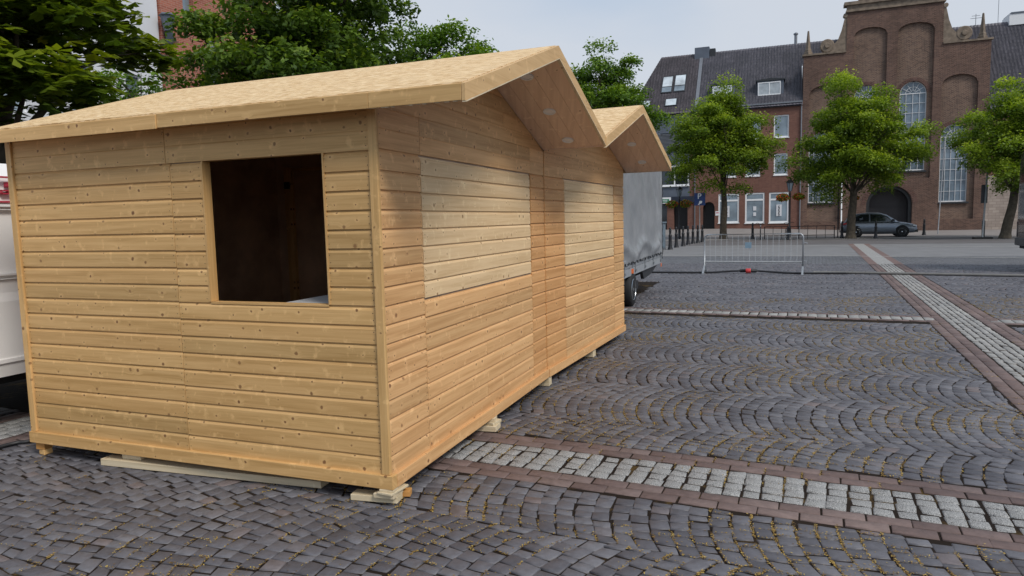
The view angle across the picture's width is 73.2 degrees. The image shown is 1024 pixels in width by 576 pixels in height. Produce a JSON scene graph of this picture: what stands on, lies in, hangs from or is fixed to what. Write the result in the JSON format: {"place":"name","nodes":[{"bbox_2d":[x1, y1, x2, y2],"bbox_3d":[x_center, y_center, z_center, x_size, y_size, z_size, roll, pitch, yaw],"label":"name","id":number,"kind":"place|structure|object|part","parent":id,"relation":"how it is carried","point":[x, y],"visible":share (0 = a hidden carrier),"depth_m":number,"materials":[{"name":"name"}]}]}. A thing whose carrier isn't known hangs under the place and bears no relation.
{"place":"outdoors","nodes":[
{"label":"outdoors","id":0,"kind":"place"},
{"bbox_2d":[122,454,145,459],"bbox_3d":[-2.564,1.143,4.699,0.160,0.030,0.075,0,6,18],"label":"timber block","id":1,"kind":"object","parent":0,"point":[131,457],"depth_m":4.66,"materials":[{"name":"beige wood"}]},
{"bbox_2d":[0,237,1023,575],"bbox_3d":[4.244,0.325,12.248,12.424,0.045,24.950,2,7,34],"label":"cobblestones","id":2,"kind":"structure","parent":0,"point":[754,291],"depth_m":4.45,"materials":[{"name":"grey stone"}]},
{"bbox_2d":[0,163,25,383],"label":"delivery van","id":3,"kind":"object","parent":2,"relation":"on","point":[12,363],"visible":0.05,"depth_m":5.53,"materials":[{"name":"white paint"}]},
{"bbox_2d":[0,439,31,448],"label":"ground cable","id":4,"kind":"object","parent":2,"relation":"on","point":[14,443],"visible":0.27,"depth_m":5.19,"materials":[{"name":"black rubber"}]},
{"bbox_2d":[39,447,52,454],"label":"timber block","id":5,"kind":"object","parent":2,"relation":"on","point":[46,451],"depth_m":4.96,"materials":[{"name":"brown wood"}]},
{"bbox_2d":[36,443,52,449],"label":"timber block","id":6,"kind":"object","parent":5,"relation":"on","point":[42,446],"depth_m":4.95,"materials":[{"name":"brown wood"}]},
{"bbox_2d":[4,0,162,119],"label":"white house","id":7,"kind":"structure","parent":2,"relation":"on","point":[148,8],"depth_m":23.28,"materials":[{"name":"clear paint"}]},
{"bbox_2d":[4,94,25,111],"bbox_3d":[-14.112,-5.856,19.423,0.080,1.720,0.652,1,6,21],"label":"window","id":8,"kind":"structure","parent":7,"relation":"in","point":[24,110],"depth_m":19.64,"materials":[{"name":"clear glass"}]},
{"bbox_2d":[125,73,139,94],"bbox_3d":[-12.715,-6.260,23.112,0.080,1.740,0.642,1,6,21],"label":"window","id":9,"kind":"structure","parent":7,"relation":"in","point":[135,77],"depth_m":23.15,"materials":[{"name":"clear glass"}]},
{"bbox_2d":[0,0,184,163],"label":"broadleaf tree","id":10,"kind":"object","parent":2,"relation":"on","point":[35,35],"visible":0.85,"depth_m":9.74,"materials":[{"name":"green plant"}]},
{"bbox_2d":[94,66,220,99],"bbox_3d":[-9.072,-3.042,19.191,5.827,5.967,5.153,-1,6,0],"label":"broadleaf tree","id":11,"kind":"object","parent":2,"relation":"on","point":[134,93],"visible":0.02,"depth_m":17.83,"materials":[{"name":"green plant"}]},
{"bbox_2d":[101,454,328,488],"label":"wooden plank","id":12,"kind":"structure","parent":2,"relation":"on","point":[152,464],"depth_m":4.46,"materials":[{"name":"beige wood"}]},
{"bbox_2d":[156,0,274,90],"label":"corner house","id":13,"kind":"structure","parent":2,"relation":"on","point":[170,6],"depth_m":24.80,"materials":[{"name":"red brick"}]},
{"bbox_2d":[158,12,174,43],"bbox_3d":[-11.859,-8.908,23.802,0.526,1.136,0.608,1,6,21],"label":"window","id":14,"kind":"structure","parent":13,"relation":"attached to","point":[163,16],"depth_m":23.67,"materials":[{"name":"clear glass"}]},
{"bbox_2d":[182,0,188,10],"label":"window","id":15,"kind":"structure","parent":13,"relation":"in","point":[185,2],"depth_m":25.10,"materials":[{"name":"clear glass"}]},
{"bbox_2d":[162,0,420,86],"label":"broadleaf tree","id":16,"kind":"object","parent":2,"relation":"on","point":[295,37],"visible":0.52,"depth_m":16.45,"materials":[{"name":"green plant"}]},
{"bbox_2d":[351,489,402,503],"bbox_3d":[-0.788,1.211,4.012,0.290,0.036,0.085,0,6,14],"label":"timber block","id":17,"kind":"object","parent":2,"relation":"on","point":[361,494],"depth_m":3.99,"materials":[{"name":"beige wood"}]},
{"bbox_2d":[373,489,402,499],"bbox_3d":[-0.713,1.181,3.981,0.130,0.026,0.120,0,6,18],"label":"timber block","id":18,"kind":"object","parent":17,"relation":"on","point":[376,495],"depth_m":3.93,"materials":[{"name":"beige wood"}]},
{"bbox_2d":[377,483,408,496],"bbox_3d":[-0.687,1.160,3.980,0.100,0.013,0.170,1,6,26],"label":"timber block","id":19,"kind":"object","parent":18,"relation":"on","point":[401,487],"depth_m":3.92,"materials":[{"name":"beige wood"}]},
{"bbox_2d":[379,485,400,492],"bbox_3d":[-0.695,1.146,3.986,0.090,0.014,0.150,0,6,14],"label":"timber block","id":20,"kind":"object","parent":19,"relation":"on","point":[385,490],"depth_m":3.92,"materials":[{"name":"beige wood"}]},
{"bbox_2d":[402,487,411,496],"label":"timber block","id":21,"kind":"object","parent":2,"relation":"on","point":[407,492],"depth_m":4.04,"materials":[{"name":"brown wood"}]},
{"bbox_2d":[476,422,500,431],"bbox_3d":[-0.221,1.067,5.324,0.240,0.042,0.130,0,6,15],"label":"timber block","id":22,"kind":"object","parent":2,"relation":"on","point":[489,428],"depth_m":5.25,"materials":[{"name":"beige wood"}]},
{"bbox_2d":[484,418,500,425],"bbox_3d":[-0.174,1.032,5.335,0.140,0.022,0.130,2,6,29],"label":"timber block","id":23,"kind":"object","parent":22,"relation":"on","point":[497,420],"depth_m":5.28,"materials":[{"name":"beige wood"}]},
{"bbox_2d":[0,264,1023,551],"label":"brick paving bands","id":24,"kind":"object","parent":2,"relation":"on","point":[1008,386],"visible":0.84,"depth_m":4.30,"materials":[{"name":"stone"}]},
{"bbox_2d":[0,416,1023,534],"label":"granite bands","id":25,"kind":"object","parent":2,"relation":"on","point":[953,514],"visible":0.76,"depth_m":4.11,"materials":[{"name":"grey stone"}]},
{"bbox_2d":[1,294,1023,575],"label":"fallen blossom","id":26,"kind":"object","parent":2,"relation":"on","point":[701,572],"visible":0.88,"depth_m":4.83,"materials":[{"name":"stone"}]},
{"bbox_2d":[538,376,551,385],"bbox_3d":[0.310,0.895,6.696,0.130,0.091,0.100,0,6,18],"label":"timber block","id":27,"kind":"object","parent":2,"relation":"on","point":[547,382],"depth_m":6.64,"materials":[{"name":"beige wood"}]},
{"bbox_2d":[584,349,595,356],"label":"timber block","id":28,"kind":"object","parent":2,"relation":"on","point":[592,353],"depth_m":7.98,"materials":[{"name":"beige wood"}]},
{"bbox_2d":[540,105,671,376],"bbox_3d":[-0.178,-0.666,8.361,3.617,2.714,3.080,1,6,24],"label":"wooden hut","id":29,"kind":"object","parent":28,"relation":"on","point":[583,211],"visible":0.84,"depth_m":7.61,"materials":[{"name":"brown wood"}]},
{"bbox_2d":[623,171,662,305],"bbox_3d":[1.441,-1.121,13.413,2.241,2.750,5.620,1,6,21],"label":"tarpaulin trailer","id":30,"kind":"object","parent":2,"relation":"on","point":[643,217],"visible":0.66,"depth_m":13.21,"materials":[{"name":"fabric"}]},
{"bbox_2d":[652,270,739,272],"bbox_3d":[2.158,-0.510,20.594,8.835,0.101,0.232,1,6,20],"label":"power cable","id":31,"kind":"object","parent":2,"relation":"on","point":[695,272],"visible":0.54,"depth_m":19.37,"materials":[{"name":"rubber"}]},
{"bbox_2d":[740,268,756,272],"bbox_3d":[6.495,-0.474,18.947,0.450,0.132,0.132,1,6,22],"label":"cable connector","id":32,"kind":"object","parent":2,"relation":"on","point":[748,270],"visible":1,"depth_m":18.90,"materials":[{"name":"red plastic"}]},
{"bbox_2d":[702,233,806,274],"bbox_3d":[6.582,-0.938,18.768,2.680,1.097,0.600,1,6,25],"label":"crowd barrier","id":33,"kind":"object","parent":2,"relation":"on","point":[747,244],"visible":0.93,"depth_m":18.79,"materials":[{"name":"metal"}]},
{"bbox_2d":[757,270,848,273],"bbox_3d":[7.738,-0.425,18.404,2.251,0.101,0.127,1,6,22],"label":"extension cable","id":34,"kind":"object","parent":2,"relation":"on","point":[803,273],"visible":0.98,"depth_m":18.33,"materials":[{"name":"black rubber"}]},
{"bbox_2d":[624,264,1023,384],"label":"pale granite bands","id":35,"kind":"object","parent":2,"relation":"on","point":[943,306],"visible":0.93,"depth_m":10.32,"materials":[{"name":"grey stone"}]},
{"bbox_2d":[661,256,1023,264],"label":"cobblestones","id":36,"kind":"structure","parent":2,"relation":"on","point":[1003,260],"depth_m":23.55,"materials":[{"name":"grey stone"}]},
{"bbox_2d":[389,15,499,61],"bbox_3d":[-2.411,-5.665,26.522,5.670,9.451,5.439,-4,6,-22],"label":"broadleaf tree","id":37,"kind":"object","parent":36,"relation":"on","point":[432,39],"visible":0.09,"depth_m":25.73,"materials":[{"name":"green plant"}]},
{"bbox_2d":[813,271,1023,276],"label":"hose","id":38,"kind":"object","parent":2,"relation":"on","point":[944,274],"visible":1,"depth_m":17.09,"materials":[{"name":"black rubber"}]},
{"bbox_2d":[1014,152,1023,248],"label":"panel van","id":39,"kind":"object","parent":2,"relation":"on","point":[1019,239],"visible":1,"depth_m":18.40,"materials":[{"name":"black paint"}]},
{"bbox_3d":[13.503,-2.460,18.175,0.016,1.430,0.680,1,6,24],"label":"window","id":40,"kind":"part","parent":39,"relation":"part of","materials":[{"name":"grey glass"}]},
{"bbox_2d":[275,0,1023,105],"label":"sky","id":41,"kind":"structure","parent":0,"point":[653,29],"materials":[{"name":"white"}]},
{"bbox_2d":[666,237,1015,245],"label":"road","id":42,"kind":"structure","parent":0,"point":[867,241],"depth_m":38.48,"materials":[{"name":"grey asphalt"}]},
{"bbox_2d":[570,36,671,132],"bbox_3d":[5.592,-8.568,40.608,6.595,12.114,6.295,-7,8,-44],"label":"broadleaf tree","id":43,"kind":"object","parent":42,"relation":"on","point":[608,88],"visible":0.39,"depth_m":39.41,"materials":[{"name":"green plant"}]},
{"bbox_2d":[686,226,689,244],"bbox_3d":[9.934,-2.977,38.918,0.260,1.080,0.260,-1,6,0],"label":"bollard","id":44,"kind":"object","parent":42,"relation":"on","point":[687,240],"visible":1,"depth_m":38.86,"materials":[{"name":"black metal"}]},
{"bbox_2d":[691,225,694,243],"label":"bollard","id":45,"kind":"object","parent":42,"relation":"on","point":[692,240],"visible":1,"depth_m":40.25,"materials":[{"name":"black metal"}]},
{"bbox_2d":[696,225,699,242],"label":"bollard","id":46,"kind":"object","parent":42,"relation":"on","point":[697,236],"visible":0.98,"depth_m":41.25,"materials":[{"name":"black metal"}]},
{"bbox_2d":[700,225,703,241],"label":"bollard","id":47,"kind":"object","parent":42,"relation":"on","point":[702,235],"visible":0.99,"depth_m":42.25,"materials":[{"name":"black metal"}]},
{"bbox_2d":[782,179,793,239],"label":"street lamp","id":48,"kind":"object","parent":42,"relation":"on","point":[790,182],"visible":1,"depth_m":42.59,"materials":[{"name":"black metal"}]},
{"bbox_2d":[776,193,789,201],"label":"hanging basket","id":49,"kind":"object","parent":48,"relation":"hanging from","point":[779,197],"visible":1,"depth_m":42.41,"materials":[{"name":"green plant"}]},
{"bbox_2d":[792,192,804,200],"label":"hanging basket","id":50,"kind":"object","parent":48,"relation":"hanging from","point":[799,196],"visible":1,"depth_m":42.45,"materials":[{"name":"green plant"}]},
{"bbox_2d":[668,237,946,240],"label":"kerb","id":51,"kind":"structure","parent":42,"relation":"on","point":[844,238],"depth_m":42.67,"materials":[{"name":"stone"}]},
{"bbox_2d":[972,156,992,238],"bbox_3d":[25.791,-4.990,37.651,0.900,4.601,0.440,1,6,20],"label":"sign stand","id":52,"kind":"object","parent":42,"relation":"on","point":[984,193],"visible":0.98,"depth_m":37.68,"materials":[{"name":"metal"}]},
{"bbox_2d":[666,229,1016,240],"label":"pavement","id":53,"kind":"structure","parent":0,"point":[941,233],"depth_m":50.50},
{"bbox_2d":[636,54,699,229],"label":"shop house","id":54,"kind":"structure","parent":53,"relation":"on","point":[671,82],"depth_m":63.85,"materials":[{"name":"brick"}]},
{"bbox_2d":[662,204,666,229],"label":"shop window","id":55,"kind":"structure","parent":54,"relation":"in","point":[664,209],"depth_m":64.08,"materials":[{"name":"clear glass"}]},
{"bbox_2d":[662,166,689,186],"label":"window","id":56,"kind":"structure","parent":54,"relation":"in","point":[669,184],"depth_m":63.26,"materials":[{"name":"grey glass"}]},
{"bbox_2d":[676,186,683,238],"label":"street lamp","id":57,"kind":"object","parent":53,"relation":"on","point":[679,190],"visible":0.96,"depth_m":49.44,"materials":[{"name":"black metal"}]},
{"bbox_2d":[665,200,678,208],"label":"hanging basket","id":58,"kind":"object","parent":57,"relation":"hanging from","point":[674,203],"visible":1,"depth_m":49.30,"materials":[{"name":"green plant"}]},
{"bbox_2d":[679,199,692,207],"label":"hanging basket","id":59,"kind":"object","parent":57,"relation":"hanging from","point":[687,204],"visible":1,"depth_m":49.29,"materials":[{"name":"green plant"}]},
{"bbox_2d":[694,192,704,239],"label":"parking sign","id":60,"kind":"object","parent":53,"relation":"on","point":[699,198],"visible":0.98,"depth_m":46.68,"materials":[{"name":"metal"}]},
{"bbox_2d":[663,68,788,238],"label":"street tree","id":61,"kind":"object","parent":53,"relation":"on","point":[718,132],"visible":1,"depth_m":45.50,"materials":[{"name":"green plant"}]},
{"bbox_2d":[751,223,754,238],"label":"bollard","id":62,"kind":"object","parent":53,"relation":"on","point":[752,232],"visible":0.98,"depth_m":45.83,"materials":[{"name":"black metal"}]},
{"bbox_2d":[695,32,837,228],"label":"brick house","id":63,"kind":"structure","parent":53,"relation":"on","point":[771,77],"depth_m":61.23,"materials":[{"name":"red brick"}]},
{"bbox_2d":[703,202,714,228],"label":"door","id":64,"kind":"structure","parent":63,"relation":"in","point":[709,210],"depth_m":62.96,"materials":[{"name":"black wood"}]},
{"bbox_2d":[712,85,731,94],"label":"window","id":65,"kind":"structure","parent":63,"relation":"in","point":[716,87],"depth_m":61.74,"materials":[{"name":"white glass"}]},
{"bbox_2d":[718,193,738,223],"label":"window","id":66,"kind":"structure","parent":63,"relation":"in","point":[732,203],"depth_m":61.76,"materials":[{"name":"grey glass"}]},
{"bbox_2d":[745,163,759,176],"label":"window","id":67,"kind":"structure","parent":63,"relation":"in","point":[758,175],"depth_m":60.80,"materials":[{"name":"white paint"}]},
{"bbox_2d":[744,192,764,223],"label":"window","id":68,"kind":"structure","parent":63,"relation":"in","point":[754,203],"depth_m":61.07,"materials":[{"name":"grey glass"}]},
{"bbox_2d":[758,81,780,95],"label":"window","id":69,"kind":"structure","parent":63,"relation":"in","point":[764,88],"depth_m":60.28,"materials":[{"name":"white glass"}]},
{"bbox_2d":[768,192,788,223],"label":"window","id":70,"kind":"structure","parent":63,"relation":"in","point":[778,211],"depth_m":60.40,"materials":[{"name":"grey glass"}]},
{"bbox_2d":[773,153,787,175],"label":"window","id":71,"kind":"structure","parent":63,"relation":"in","point":[780,173],"depth_m":60.01,"materials":[{"name":"grey glass"}]},
{"bbox_2d":[774,115,788,137],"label":"window","id":72,"kind":"structure","parent":63,"relation":"in","point":[783,129],"depth_m":59.64,"materials":[{"name":"grey glass"}]},
{"bbox_2d":[764,225,834,238],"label":"bicycle rack","id":73,"kind":"object","parent":53,"relation":"on","point":[781,235],"visible":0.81,"depth_m":44.42,"materials":[{"name":"black metal"}]},
{"bbox_2d":[837,183,841,237],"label":"pole","id":74,"kind":"object","parent":53,"relation":"on","point":[838,212],"visible":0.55,"depth_m":44.77,"materials":[{"name":"black metal"}]},
{"bbox_2d":[840,221,843,237],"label":"bollard","id":75,"kind":"object","parent":53,"relation":"on","point":[841,233],"visible":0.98,"depth_m":43.44,"materials":[{"name":"black metal"}]},
{"bbox_2d":[772,65,946,238],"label":"street tree","id":76,"kind":"object","parent":53,"relation":"on","point":[852,140],"visible":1,"depth_m":41.10,"materials":[{"name":"green plant"}]},
{"bbox_2d":[873,221,877,237],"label":"bollard","id":77,"kind":"object","parent":53,"relation":"on","point":[875,232],"visible":1,"depth_m":42.05,"materials":[{"name":"black metal"}]},
{"bbox_2d":[839,212,917,236],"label":"parked car","id":78,"kind":"object","parent":53,"relation":"on","point":[865,223],"visible":0.68,"depth_m":43.74,"materials":[{"name":"grey paint"}]},
{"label":"side window","id":79,"kind":"part","parent":78,"relation":"part of","materials":[{"name":"black glass"}]},
{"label":"side window","id":80,"kind":"part","parent":78,"relation":"part of","materials":[{"name":"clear glass"}]},
{"bbox_2d":[801,0,993,229],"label":"brick church","id":81,"kind":"structure","parent":53,"relation":"on","point":[928,60],"depth_m":56.13,"materials":[{"name":"brown brick"}]},
{"bbox_2d":[808,133,832,202],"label":"window","id":82,"kind":"structure","parent":81,"relation":"in","point":[810,187],"depth_m":59.52,"materials":[{"name":"grey glass"}]},
{"bbox_2d":[854,86,876,123],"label":"window","id":83,"kind":"structure","parent":81,"relation":"in","point":[864,88],"depth_m":57.50,"materials":[{"name":"grey glass"}]},
{"bbox_2d":[898,81,926,170],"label":"window","id":84,"kind":"structure","parent":81,"relation":"in","point":[913,93],"depth_m":56.40,"materials":[{"name":"grey glass"}]},
{"bbox_2d":[938,124,967,201],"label":"window","id":85,"kind":"structure","parent":81,"relation":"in","point":[954,182],"depth_m":55.89,"materials":[{"name":"grey glass"}]},
{"bbox_2d":[922,219,925,234],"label":"bollard","id":86,"kind":"object","parent":53,"relation":"on","point":[924,228],"visible":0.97,"depth_m":45.63,"materials":[{"name":"black metal"}]},
{"bbox_2d":[937,137,945,233],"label":"pole","id":87,"kind":"object","parent":53,"relation":"on","point":[941,186],"visible":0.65,"depth_m":46.49,"materials":[{"name":"metal"}]},
{"bbox_2d":[935,73,1023,238],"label":"street tree","id":88,"kind":"object","parent":53,"relation":"on","point":[1006,150],"visible":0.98,"depth_m":37.19,"materials":[{"name":"green plant"}]},
{"bbox_2d":[953,3,1023,229],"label":"stone house","id":89,"kind":"structure","parent":53,"relation":"on","point":[1007,47],"depth_m":55.86,"materials":[{"name":"stone"}]},
{"bbox_2d":[661,243,1023,255],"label":"square paving","id":90,"kind":"structure","parent":0,"point":[977,249],"depth_m":29.71,"materials":[{"name":"grey stone"}]},
{"bbox_2d":[662,222,666,249],"bbox_3d":[7.292,-2.597,34.226,0.720,1.360,0.460,0,6,17],"label":"utility cabinet","id":91,"kind":"object","parent":90,"relation":"on","point":[664,235],"visible":0.34,"depth_m":34.00,"materials":[{"name":"metal"}]},
{"bbox_2d":[668,227,672,249],"bbox_3d":[7.766,-2.429,33.842,0.260,1.080,0.260,-1,6,0],"label":"bollard","id":92,"kind":"object","parent":90,"relation":"on","point":[670,242],"visible":1,"depth_m":33.78,"materials":[{"name":"black metal"}]},
{"bbox_2d":[674,227,678,247],"bbox_3d":[8.561,-2.652,35.932,0.260,1.080,0.260,-1,6,0],"label":"bollard","id":93,"kind":"object","parent":90,"relation":"on","point":[676,240],"visible":1,"depth_m":35.87,"materials":[{"name":"black metal"}]},
{"bbox_2d":[681,226,684,245],"bbox_3d":[9.238,-2.795,37.226,0.260,1.080,0.260,-1,6,0],"label":"bollard","id":94,"kind":"object","parent":90,"relation":"on","point":[683,240],"visible":1,"depth_m":37.16,"materials":[{"name":"black metal"}]},
{"bbox_2d":[693,246,997,257],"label":"paving lines","id":95,"kind":"object","parent":90,"relation":"on","point":[901,256],"visible":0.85,"depth_m":24.73,"materials":[{"name":"stone"}]},
{"bbox_2d":[854,244,893,263],"bbox_3d":[14.598,-1.496,28.213,0.460,0.001,15.600,1,6,24],"label":"granite band","id":96,"kind":"object","parent":90,"relation":"on","point":[874,256],"visible":1,"depth_m":25.56,"materials":[{"name":"grey stone"}]},
{"bbox_2d":[849,244,901,263],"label":"brick bands","id":97,"kind":"object","parent":90,"relation":"on","point":[866,258],"visible":1,"depth_m":25.66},
{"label":"timber block","id":98,"kind":"object","parent":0,"visible":0},
{"bbox_2d":[0,45,605,489],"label":"wooden hut","id":99,"kind":"object","parent":98,"relation":"on","point":[334,277],"visible":1,"depth_m":4.44,"materials":[{"name":"brown wood"}]},
{"bbox_2d":[200,151,330,306],"bbox_3d":[-1.453,-0.340,4.093,0.887,0.883,0.065,1,6,21],"label":"window frame","id":100,"kind":"structure","parent":99,"relation":"in","point":[205,165],"depth_m":4.21,"materials":[{"name":"brown wood"}]}
]}

